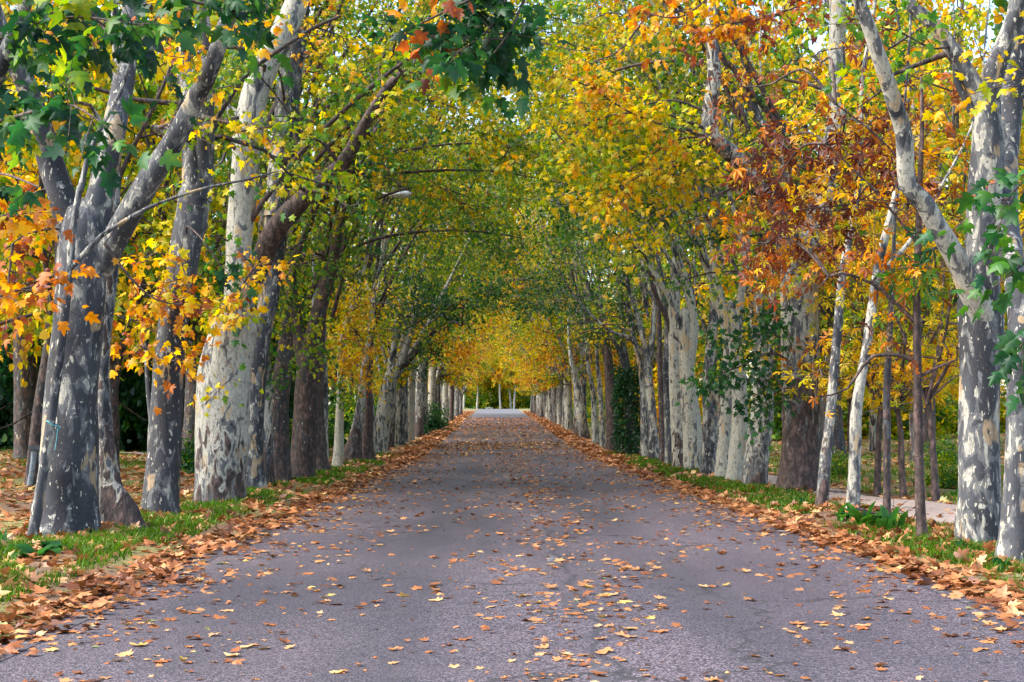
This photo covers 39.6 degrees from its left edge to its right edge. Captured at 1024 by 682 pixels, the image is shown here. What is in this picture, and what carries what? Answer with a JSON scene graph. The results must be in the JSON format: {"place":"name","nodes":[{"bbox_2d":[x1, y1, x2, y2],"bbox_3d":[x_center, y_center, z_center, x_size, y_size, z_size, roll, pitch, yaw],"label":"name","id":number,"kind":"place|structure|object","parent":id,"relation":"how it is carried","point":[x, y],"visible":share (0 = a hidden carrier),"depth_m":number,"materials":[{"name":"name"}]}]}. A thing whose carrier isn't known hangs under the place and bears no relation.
{"place":"outdoors","nodes":[
{"label":"outdoors","id":0,"kind":"place"},
{"bbox_2d":[10,0,1008,403],"label":"sky","id":1,"kind":"structure","parent":0,"point":[817,47],"materials":[{"name":"white"}]},
{"bbox_2d":[0,416,1023,681],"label":"road","id":2,"kind":"structure","parent":0,"point":[714,640],"depth_m":11.34,"materials":[{"name":"asphalt"}]},
{"bbox_2d":[0,427,459,661],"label":"leaf litter","id":3,"kind":"object","parent":2,"relation":"on","point":[78,619],"visible":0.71,"depth_m":11.69,"materials":[{"name":"plant"}]},
{"bbox_2d":[542,427,1023,625],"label":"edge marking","id":4,"kind":"object","parent":2,"relation":"on","point":[942,591],"visible":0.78,"depth_m":14.97,"materials":[{"name":"paint"}]},
{"bbox_2d":[0,408,1023,637],"bbox_3d":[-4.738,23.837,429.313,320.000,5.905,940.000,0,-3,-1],"label":"ground","id":5,"kind":"structure","parent":0,"point":[112,570],"depth_m":22.32,"materials":[{"name":"soil"}]},
{"bbox_2d":[0,250,133,450],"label":"shrub","id":6,"kind":"object","parent":5,"relation":"on","point":[7,389],"visible":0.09,"depth_m":59.83,"materials":[{"name":"green plant"}]},
{"bbox_2d":[0,0,271,537],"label":"plane tree","id":7,"kind":"object","parent":5,"relation":"on","point":[71,500],"visible":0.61,"depth_m":17.30,"materials":[{"name":"grey plant"}]},
{"bbox_2d":[0,0,295,336],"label":"plane tree","id":8,"kind":"object","parent":5,"relation":"on","point":[20,31],"visible":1,"depth_m":11.21,"materials":[{"name":"green plant"}]},
{"bbox_2d":[0,19,305,537],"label":"plane sapling","id":9,"kind":"object","parent":5,"relation":"on","point":[41,482],"visible":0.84,"depth_m":16.68,"materials":[{"name":"grey plant"}]},
{"bbox_2d":[119,299,188,450],"bbox_3d":[-15.151,0.708,63.405,7.967,11.317,8.985,0,-3,2],"label":"shrub","id":10,"kind":"object","parent":5,"relation":"on","point":[132,392],"visible":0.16,"depth_m":61.37,"materials":[{"name":"green plant"}]},
{"bbox_2d":[0,0,317,485],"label":"park tree","id":11,"kind":"object","parent":5,"relation":"on","point":[45,335],"visible":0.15,"depth_m":30.25,"materials":[{"name":"yellow plant"}]},
{"bbox_2d":[0,3,337,420],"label":"park tree","id":12,"kind":"object","parent":5,"relation":"on","point":[28,346],"visible":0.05,"depth_m":45.75,"materials":[{"name":"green plant"}]},
{"bbox_2d":[5,0,336,528],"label":"plane tree","id":13,"kind":"object","parent":5,"relation":"on","point":[117,503],"visible":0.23,"depth_m":18.70,"materials":[{"name":"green plant"}]},
{"bbox_2d":[0,0,343,459],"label":"park tree","id":14,"kind":"object","parent":5,"relation":"on","point":[23,401],"visible":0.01,"depth_m":47.29,"materials":[{"name":"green plant"}]},
{"bbox_2d":[0,0,348,471],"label":"park tree","id":15,"kind":"object","parent":5,"relation":"on","point":[114,387],"visible":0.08,"depth_m":37.65,"materials":[{"name":"yellow plant"}]},
{"bbox_2d":[180,427,194,473],"bbox_3d":[-8.457,3.206,39.779,2.749,2.266,2.645,3,-4,-43],"label":"shrub","id":16,"kind":"object","parent":5,"relation":"on","point":[188,463],"visible":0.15,"depth_m":39.59,"materials":[{"name":"green plant"}]},
{"bbox_2d":[0,451,402,604],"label":"verge grass","id":17,"kind":"structure","parent":5,"relation":"on","point":[151,533],"depth_m":17.24,"materials":[{"name":"plant"}]},
{"bbox_2d":[0,0,410,513],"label":"plane tree","id":18,"kind":"object","parent":5,"relation":"on","point":[161,484],"visible":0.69,"depth_m":21.16,"materials":[{"name":"yellow plant"}]},
{"bbox_2d":[83,15,375,383],"bbox_3d":[-11.046,-4.283,49.166,11.876,17.393,10.317,-2,-4,26],"label":"park tree","id":19,"kind":"object","parent":5,"relation":"on","point":[196,328],"visible":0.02,"depth_m":47.71,"materials":[{"name":"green plant"}]},
{"bbox_2d":[89,4,373,376],"bbox_3d":[-12.865,-5.178,60.505,11.851,20.373,14.412,3,-4,-42],"label":"park tree","id":20,"kind":"object","parent":5,"relation":"on","point":[221,188],"depth_m":58.64,"materials":[{"name":"green plant"}]},
{"bbox_2d":[163,0,461,454],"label":"park tree","id":21,"kind":"object","parent":5,"relation":"on","point":[189,413],"visible":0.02,"depth_m":56.35,"materials":[{"name":"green plant"}]},
{"bbox_2d":[224,150,426,413],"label":"park tree","id":22,"kind":"object","parent":5,"relation":"on","point":[347,375],"visible":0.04,"depth_m":94.63,"materials":[{"name":"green plant"}]},
{"bbox_2d":[263,152,411,403],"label":"park tree","id":23,"kind":"object","parent":5,"relation":"on","point":[306,316],"visible":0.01,"depth_m":76.40,"materials":[{"name":"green plant"}]},
{"bbox_2d":[226,0,533,489],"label":"plane tree","id":24,"kind":"object","parent":5,"relation":"on","point":[272,239],"visible":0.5,"depth_m":29.14,"materials":[{"name":"green plant"}]},
{"bbox_2d":[155,0,630,501],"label":"plane tree","id":25,"kind":"object","parent":5,"relation":"on","point":[222,434],"visible":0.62,"depth_m":24.80,"materials":[{"name":"green plant"}]},
{"bbox_2d":[214,0,604,478],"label":"plane tree","id":26,"kind":"object","parent":5,"relation":"on","point":[304,439],"visible":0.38,"depth_m":35.12,"materials":[{"name":"green plant"}]},
{"bbox_2d":[332,76,504,454],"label":"plane tree","id":27,"kind":"object","parent":5,"relation":"on","point":[394,253],"visible":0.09,"depth_m":55.84,"materials":[{"name":"green plant"}]},
{"bbox_2d":[296,0,544,459],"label":"plane tree","id":28,"kind":"object","parent":5,"relation":"on","point":[362,279],"visible":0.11,"depth_m":41.54,"materials":[{"name":"green plant"}]},
{"bbox_2d":[209,0,633,480],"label":"plane tree","id":29,"kind":"object","parent":5,"relation":"on","point":[281,445],"visible":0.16,"depth_m":33.36,"materials":[{"name":"green plant"}]},
{"bbox_2d":[298,0,552,466],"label":"plane tree","id":30,"kind":"object","parent":5,"relation":"on","point":[345,334],"visible":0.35,"depth_m":43.21,"materials":[{"name":"green plant"}]},
{"bbox_2d":[215,0,646,483],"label":"plane tree","id":31,"kind":"object","parent":5,"relation":"on","point":[268,443],"visible":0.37,"depth_m":31.22,"materials":[{"name":"green plant"}]},
{"bbox_2d":[276,0,587,470],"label":"plane tree","id":32,"kind":"object","parent":5,"relation":"on","point":[322,461],"visible":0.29,"depth_m":39.64,"materials":[{"name":"green plant"}]},
{"bbox_2d":[305,27,562,459],"bbox_3d":[-2.856,-3.711,52.236,9.868,16.422,4.137,0,-3,-1],"label":"plane tree","id":33,"kind":"object","parent":5,"relation":"on","point":[368,451],"visible":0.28,"depth_m":52.31,"materials":[{"name":"green plant"}]},
{"bbox_2d":[314,62,556,449],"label":"plane tree","id":34,"kind":"object","parent":5,"relation":"on","point":[391,443],"visible":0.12,"depth_m":68.68,"materials":[{"name":"green plant"}]},
{"bbox_2d":[375,120,504,436],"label":"plane tree","id":35,"kind":"object","parent":5,"relation":"on","point":[419,411],"visible":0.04,"depth_m":88.98,"materials":[{"name":"green plant"}]},
{"bbox_2d":[341,106,542,398],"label":"plane tree","id":36,"kind":"object","parent":5,"relation":"on","point":[381,376],"visible":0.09,"depth_m":71.98,"materials":[{"name":"green plant"}]},
{"bbox_2d":[428,399,455,430],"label":"shrub","id":37,"kind":"object","parent":5,"relation":"on","point":[438,423],"visible":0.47,"depth_m":107.45,"materials":[{"name":"green plant"}]},
{"bbox_2d":[361,195,549,371],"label":"plane tree","id":38,"kind":"object","parent":5,"relation":"on","point":[462,344],"visible":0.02,"depth_m":106.38,"materials":[{"name":"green plant"}]},
{"bbox_2d":[340,3,574,460],"bbox_3d":[-2.405,-4.455,50.555,9.591,17.750,3.952,-1,-3,17],"label":"plane tree","id":39,"kind":"object","parent":5,"relation":"on","point":[353,448],"visible":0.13,"depth_m":50.75,"materials":[{"name":"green plant"}]},
{"bbox_2d":[381,130,548,441],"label":"plane tree","id":40,"kind":"object","parent":5,"relation":"on","point":[406,410],"visible":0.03,"depth_m":81.13,"materials":[{"name":"green plant"}]},
{"bbox_2d":[364,86,569,452],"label":"plane tree","id":41,"kind":"object","parent":5,"relation":"on","point":[384,411],"visible":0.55,"depth_m":62.32,"materials":[{"name":"green plant"}]},
{"bbox_2d":[383,112,556,444],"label":"plane tree","id":42,"kind":"object","parent":5,"relation":"on","point":[399,424],"visible":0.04,"depth_m":76.31,"materials":[{"name":"green plant"}]},
{"bbox_2d":[389,101,552,439],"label":"plane tree","id":43,"kind":"object","parent":5,"relation":"on","point":[411,412],"visible":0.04,"depth_m":84.42,"materials":[{"name":"green plant"}]},
{"bbox_2d":[428,207,524,419],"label":"plane tree","id":44,"kind":"object","parent":5,"relation":"on","point":[432,387],"visible":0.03,"depth_m":111.86,"materials":[{"name":"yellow plant"}]},
{"bbox_2d":[449,283,510,420],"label":"plane tree","id":45,"kind":"object","parent":5,"relation":"on","point":[451,408],"visible":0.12,"depth_m":146.91,"materials":[{"name":"yellow plant"}]},
{"bbox_2d":[428,194,533,410],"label":"plane tree","id":46,"kind":"object","parent":5,"relation":"on","point":[446,376],"visible":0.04,"depth_m":116.62,"materials":[{"name":"yellow plant"}]},
{"bbox_2d":[465,381,504,408],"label":"shrub","id":47,"kind":"object","parent":5,"relation":"on","point":[486,402],"visible":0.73,"depth_m":300.46,"materials":[{"name":"green plant"}]},
{"bbox_2d":[481,345,515,408],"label":"tree","id":48,"kind":"object","parent":5,"relation":"on","point":[498,372],"visible":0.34,"depth_m":290.93,"materials":[{"name":"yellow plant"}]},
{"bbox_2d":[424,194,579,428],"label":"plane tree","id":49,"kind":"object","parent":5,"relation":"on","point":[426,391],"visible":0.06,"depth_m":97.07,"materials":[{"name":"green plant"}]},
{"bbox_2d":[0,411,1004,487],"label":"distant leaf litter","id":50,"kind":"object","parent":5,"relation":"on","point":[420,447],"visible":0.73,"depth_m":53.38,"materials":[{"name":"plant"}]},
{"bbox_2d":[488,387,530,408],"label":"shrub","id":51,"kind":"object","parent":5,"relation":"on","point":[506,403],"visible":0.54,"depth_m":300.31,"materials":[{"name":"green plant"}]},
{"bbox_2d":[0,477,1023,681],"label":"leaf litter","id":52,"kind":"object","parent":5,"relation":"on","point":[1002,593],"visible":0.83,"depth_m":14.92,"materials":[{"name":"plant"}]},
{"bbox_2d":[444,168,595,433],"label":"plane tree","id":53,"kind":"object","parent":5,"relation":"on","point":[561,343],"visible":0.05,"depth_m":98.83,"materials":[{"name":"green plant"}]},
{"bbox_2d":[497,220,563,423],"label":"plane tree","id":54,"kind":"object","parent":5,"relation":"on","point":[560,393],"visible":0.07,"depth_m":123.40,"materials":[{"name":"yellow plant"}]},
{"bbox_2d":[485,241,594,420],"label":"plane tree","id":55,"kind":"object","parent":5,"relation":"on","point":[549,405],"visible":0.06,"depth_m":145.71,"materials":[{"name":"yellow plant"}]},
{"bbox_2d":[467,89,614,447],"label":"plane tree","id":56,"kind":"object","parent":5,"relation":"on","point":[602,441],"visible":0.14,"depth_m":71.94,"materials":[{"name":"green plant"}]},
{"bbox_2d":[480,197,604,429],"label":"plane tree","id":57,"kind":"object","parent":5,"relation":"on","point":[567,377],"visible":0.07,"depth_m":108.95,"materials":[{"name":"yellow plant"}]},
{"bbox_2d":[497,233,591,423],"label":"plane tree","id":58,"kind":"object","parent":5,"relation":"on","point":[548,366],"visible":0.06,"depth_m":129.93,"materials":[{"name":"yellow plant"}]},
{"bbox_2d":[453,107,638,450],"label":"plane tree","id":59,"kind":"object","parent":5,"relation":"on","point":[607,357],"visible":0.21,"depth_m":66.96,"materials":[{"name":"green plant"}]},
{"bbox_2d":[502,186,591,438],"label":"plane tree","id":60,"kind":"object","parent":5,"relation":"on","point":[582,425],"visible":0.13,"depth_m":87.78,"materials":[{"name":"green plant"}]},
{"bbox_2d":[448,18,649,455],"bbox_3d":[1.853,-4.119,57.112,9.141,17.593,4.978,0,-3,-1],"label":"plane tree","id":61,"kind":"object","parent":5,"relation":"on","point":[644,436],"visible":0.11,"depth_m":56.92,"materials":[{"name":"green plant"}]},
{"bbox_2d":[489,208,619,414],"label":"plane tree","id":62,"kind":"object","parent":5,"relation":"on","point":[580,362],"visible":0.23,"depth_m":94.54,"materials":[{"name":"green plant"}]},
{"bbox_2d":[514,48,610,442],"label":"plane tree","id":63,"kind":"object","parent":5,"relation":"on","point":[595,428],"visible":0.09,"depth_m":78.85,"materials":[{"name":"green plant"}]},
{"bbox_2d":[472,9,656,454],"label":"plane tree","id":64,"kind":"object","parent":5,"relation":"on","point":[622,352],"visible":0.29,"depth_m":59.97,"materials":[{"name":"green plant"}]},
{"bbox_2d":[609,360,643,454],"bbox_3d":[5.136,2.987,60.477,2.039,4.396,2.019,0,-3,-1],"label":"ivy","id":65,"kind":"object","parent":64,"relation":"attached to","point":[619,390],"visible":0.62,"depth_m":60.07,"materials":[{"name":"green plant"}]},
{"bbox_2d":[494,185,638,406],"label":"plane tree","id":66,"kind":"object","parent":5,"relation":"on","point":[553,341],"visible":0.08,"depth_m":101.68,"materials":[{"name":"green plant"}]},
{"bbox_2d":[445,0,691,466],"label":"plane tree","id":67,"kind":"object","parent":5,"relation":"on","point":[675,412],"visible":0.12,"depth_m":43.42,"materials":[{"name":"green plant"}]},
{"bbox_2d":[462,0,676,461],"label":"plane tree","id":68,"kind":"object","parent":5,"relation":"on","point":[660,386],"visible":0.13,"depth_m":48.35,"materials":[{"name":"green plant"}]},
{"bbox_2d":[423,0,736,468],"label":"plane tree","id":69,"kind":"object","parent":5,"relation":"on","point":[686,323],"visible":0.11,"depth_m":39.80,"materials":[{"name":"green plant"}]},
{"bbox_2d":[439,0,739,457],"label":"plane tree","id":70,"kind":"object","parent":5,"relation":"on","point":[646,351],"visible":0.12,"depth_m":51.54,"materials":[{"name":"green plant"}]},
{"bbox_2d":[397,14,794,475],"bbox_3d":[2.272,-2.987,36.647,10.901,13.113,4.270,1,-3,-20],"label":"plane tree","id":71,"kind":"object","parent":5,"relation":"on","point":[709,444],"visible":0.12,"depth_m":37.01,"materials":[{"name":"yellow plant"}]},
{"bbox_2d":[534,0,690,464],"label":"plane tree","id":72,"kind":"object","parent":5,"relation":"on","point":[668,443],"visible":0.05,"depth_m":45.96,"materials":[{"name":"grey plant"}]},
{"bbox_2d":[442,0,809,484],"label":"plane tree","id":73,"kind":"object","parent":5,"relation":"on","point":[756,462],"visible":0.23,"depth_m":31.18,"materials":[{"name":"yellow plant"}]},
{"bbox_2d":[511,0,747,476],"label":"plane tree","id":74,"kind":"object","parent":5,"relation":"on","point":[724,431],"visible":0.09,"depth_m":34.90,"materials":[{"name":"yellow plant"}]},
{"bbox_2d":[483,0,796,480],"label":"plane tree","id":75,"kind":"object","parent":5,"relation":"on","point":[739,430],"visible":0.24,"depth_m":33.18,"materials":[{"name":"yellow plant"}]},
{"bbox_2d":[585,248,737,391],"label":"park tree","id":76,"kind":"object","parent":5,"relation":"on","point":[645,325],"visible":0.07,"depth_m":98.33,"materials":[{"name":"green plant"}]},
{"bbox_2d":[363,0,1023,416],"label":"plane tree","id":77,"kind":"object","parent":5,"relation":"on","point":[493,52],"visible":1,"depth_m":13.36,"materials":[{"name":"green plant"}]},
{"bbox_2d":[433,0,987,491],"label":"plane tree","id":78,"kind":"object","parent":5,"relation":"on","point":[801,442],"visible":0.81,"depth_m":27.14,"materials":[{"name":"yellow plant"}]},
{"bbox_2d":[642,155,798,420],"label":"park tree","id":79,"kind":"object","parent":5,"relation":"on","point":[704,303],"visible":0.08,"depth_m":78.28,"materials":[{"name":"yellow plant"}]},
{"bbox_2d":[590,0,872,456],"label":"park tree","id":80,"kind":"object","parent":5,"relation":"on","point":[839,441],"visible":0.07,"depth_m":55.02,"materials":[{"name":"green plant"}]},
{"bbox_2d":[747,348,847,439],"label":"shrub","id":81,"kind":"object","parent":5,"relation":"on","point":[778,425],"visible":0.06,"depth_m":79.76,"materials":[{"name":"green plant"}]},
{"bbox_2d":[655,0,948,418],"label":"park tree","id":82,"kind":"object","parent":5,"relation":"on","point":[734,281],"visible":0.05,"depth_m":55.54,"materials":[{"name":"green plant"}]},
{"bbox_2d":[604,451,1023,589],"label":"verge grass","id":83,"kind":"structure","parent":5,"relation":"on","point":[783,501],"depth_m":21.10,"materials":[{"name":"plant"}]},
{"bbox_2d":[680,2,1004,359],"bbox_3d":[15.354,-6.437,64.576,18.160,23.293,12.684,3,-4,-39],"label":"park tree","id":84,"kind":"object","parent":5,"relation":"on","point":[704,316],"visible":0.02,"depth_m":64.77,"materials":[{"name":"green plant"}]},
{"bbox_2d":[730,7,970,451],"bbox_3d":[14.989,-5.153,62.537,14.412,20.373,11.851,-2,-4,26],"label":"park tree","id":85,"kind":"object","parent":5,"relation":"on","point":[872,427],"visible":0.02,"depth_m":61.85,"materials":[{"name":"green plant"}]},
{"bbox_2d":[682,0,1020,461],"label":"park tree","id":86,"kind":"object","parent":5,"relation":"on","point":[813,108],"visible":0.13,"depth_m":50.10,"materials":[{"name":"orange plant"}]},
{"bbox_2d":[694,165,1023,496],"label":"young chestnut","id":87,"kind":"object","parent":5,"relation":"on","point":[877,475],"visible":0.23,"depth_m":27.62,"materials":[{"name":"orange plant"}]},
{"bbox_2d":[698,4,1023,538],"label":"chestnut tree","id":88,"kind":"object","parent":5,"relation":"on","point":[792,207],"visible":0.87,"depth_m":17.59,"materials":[{"name":"orange plant"}]},
{"bbox_2d":[711,146,1023,498],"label":"young chestnut","id":89,"kind":"object","parent":5,"relation":"on","point":[902,475],"visible":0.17,"depth_m":27.21,"materials":[{"name":"orange plant"}]},
{"bbox_2d":[831,501,908,525],"bbox_3d":[4.672,2.294,18.726,1.010,0.408,0.572,0,-3,-1],"label":"dock plant","id":90,"kind":"object","parent":5,"relation":"on","point":[868,518],"visible":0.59,"depth_m":18.73,"materials":[{"name":"green plant"}]},
{"bbox_2d":[719,0,1023,395],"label":"park tree","id":91,"kind":"object","parent":5,"relation":"on","point":[1002,5],"visible":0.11,"depth_m":29.96,"materials":[{"name":"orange plant"}]},
{"bbox_2d":[734,105,1023,500],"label":"young chestnut","id":92,"kind":"object","parent":5,"relation":"on","point":[929,392],"visible":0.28,"depth_m":24.69,"materials":[{"name":"orange plant"}]},
{"bbox_2d":[815,0,947,508],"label":"plane sapling","id":93,"kind":"object","parent":5,"relation":"on","point":[823,485],"visible":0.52,"depth_m":22.91,"materials":[{"name":"white plant"}]},
{"bbox_2d":[768,432,1004,505],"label":"field grass","id":94,"kind":"structure","parent":5,"relation":"on","point":[845,477],"depth_m":36.78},
{"bbox_2d":[875,505,907,529],"bbox_3d":[4.755,2.247,17.892,0.400,0.370,0.657,0,-3,-1],"label":"dock plant","id":95,"kind":"object","parent":5,"relation":"on","point":[886,519],"visible":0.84,"depth_m":17.89,"materials":[{"name":"green plant"}]},
{"bbox_2d":[841,333,957,439],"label":"shrub","id":96,"kind":"object","parent":5,"relation":"on","point":[943,423],"visible":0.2,"depth_m":79.12,"materials":[{"name":"green plant"}]},
{"bbox_2d":[781,0,1023,366],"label":"park tree","id":97,"kind":"object","parent":5,"relation":"on","point":[869,66],"visible":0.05,"depth_m":36.50,"materials":[{"name":"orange plant"}]},
{"bbox_2d":[791,0,1023,544],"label":"plane tree","id":98,"kind":"object","parent":5,"relation":"on","point":[978,513],"visible":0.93,"depth_m":16.06,"materials":[{"name":"grey plant"}]},
{"bbox_2d":[800,0,1023,370],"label":"park tree","id":99,"kind":"object","parent":5,"relation":"on","point":[824,79],"visible":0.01,"depth_m":47.33,"materials":[{"name":"orange plant"}]},
{"bbox_2d":[842,13,988,514],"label":"plane sapling","id":100,"kind":"object","parent":5,"relation":"on","point":[887,436],"visible":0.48,"depth_m":18.63,"materials":[{"name":"orange plant"}]},
{"bbox_2d":[845,0,992,508],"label":"plane sapling","id":101,"kind":"object","parent":5,"relation":"on","point":[854,470],"visible":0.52,"depth_m":22.25,"materials":[{"name":"white plant"}]},
{"bbox_2d":[923,430,957,465],"bbox_3d":[12.752,3.428,41.993,1.862,1.595,1.935,-1,-3,18],"label":"shrub","id":102,"kind":"object","parent":5,"relation":"on","point":[938,449],"visible":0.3,"depth_m":41.92,"materials":[{"name":"green plant"}]},
{"bbox_2d":[924,450,957,488],"bbox_3d":[9.198,2.873,29.966,1.382,1.139,1.330,-3,-4,43],"label":"shrub","id":103,"kind":"object","parent":5,"relation":"on","point":[948,477],"visible":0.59,"depth_m":29.83,"materials":[{"name":"green plant"}]},
{"bbox_2d":[922,11,1023,563],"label":"plane tree","id":104,"kind":"object","parent":5,"relation":"on","point":[1010,540],"visible":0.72,"depth_m":14.71,"materials":[{"name":"grey plant"}]},
{"bbox_2d":[605,437,956,523],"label":"dirt path","id":105,"kind":"structure","parent":0,"point":[933,509],"depth_m":23.07,"materials":[{"name":"soil"}]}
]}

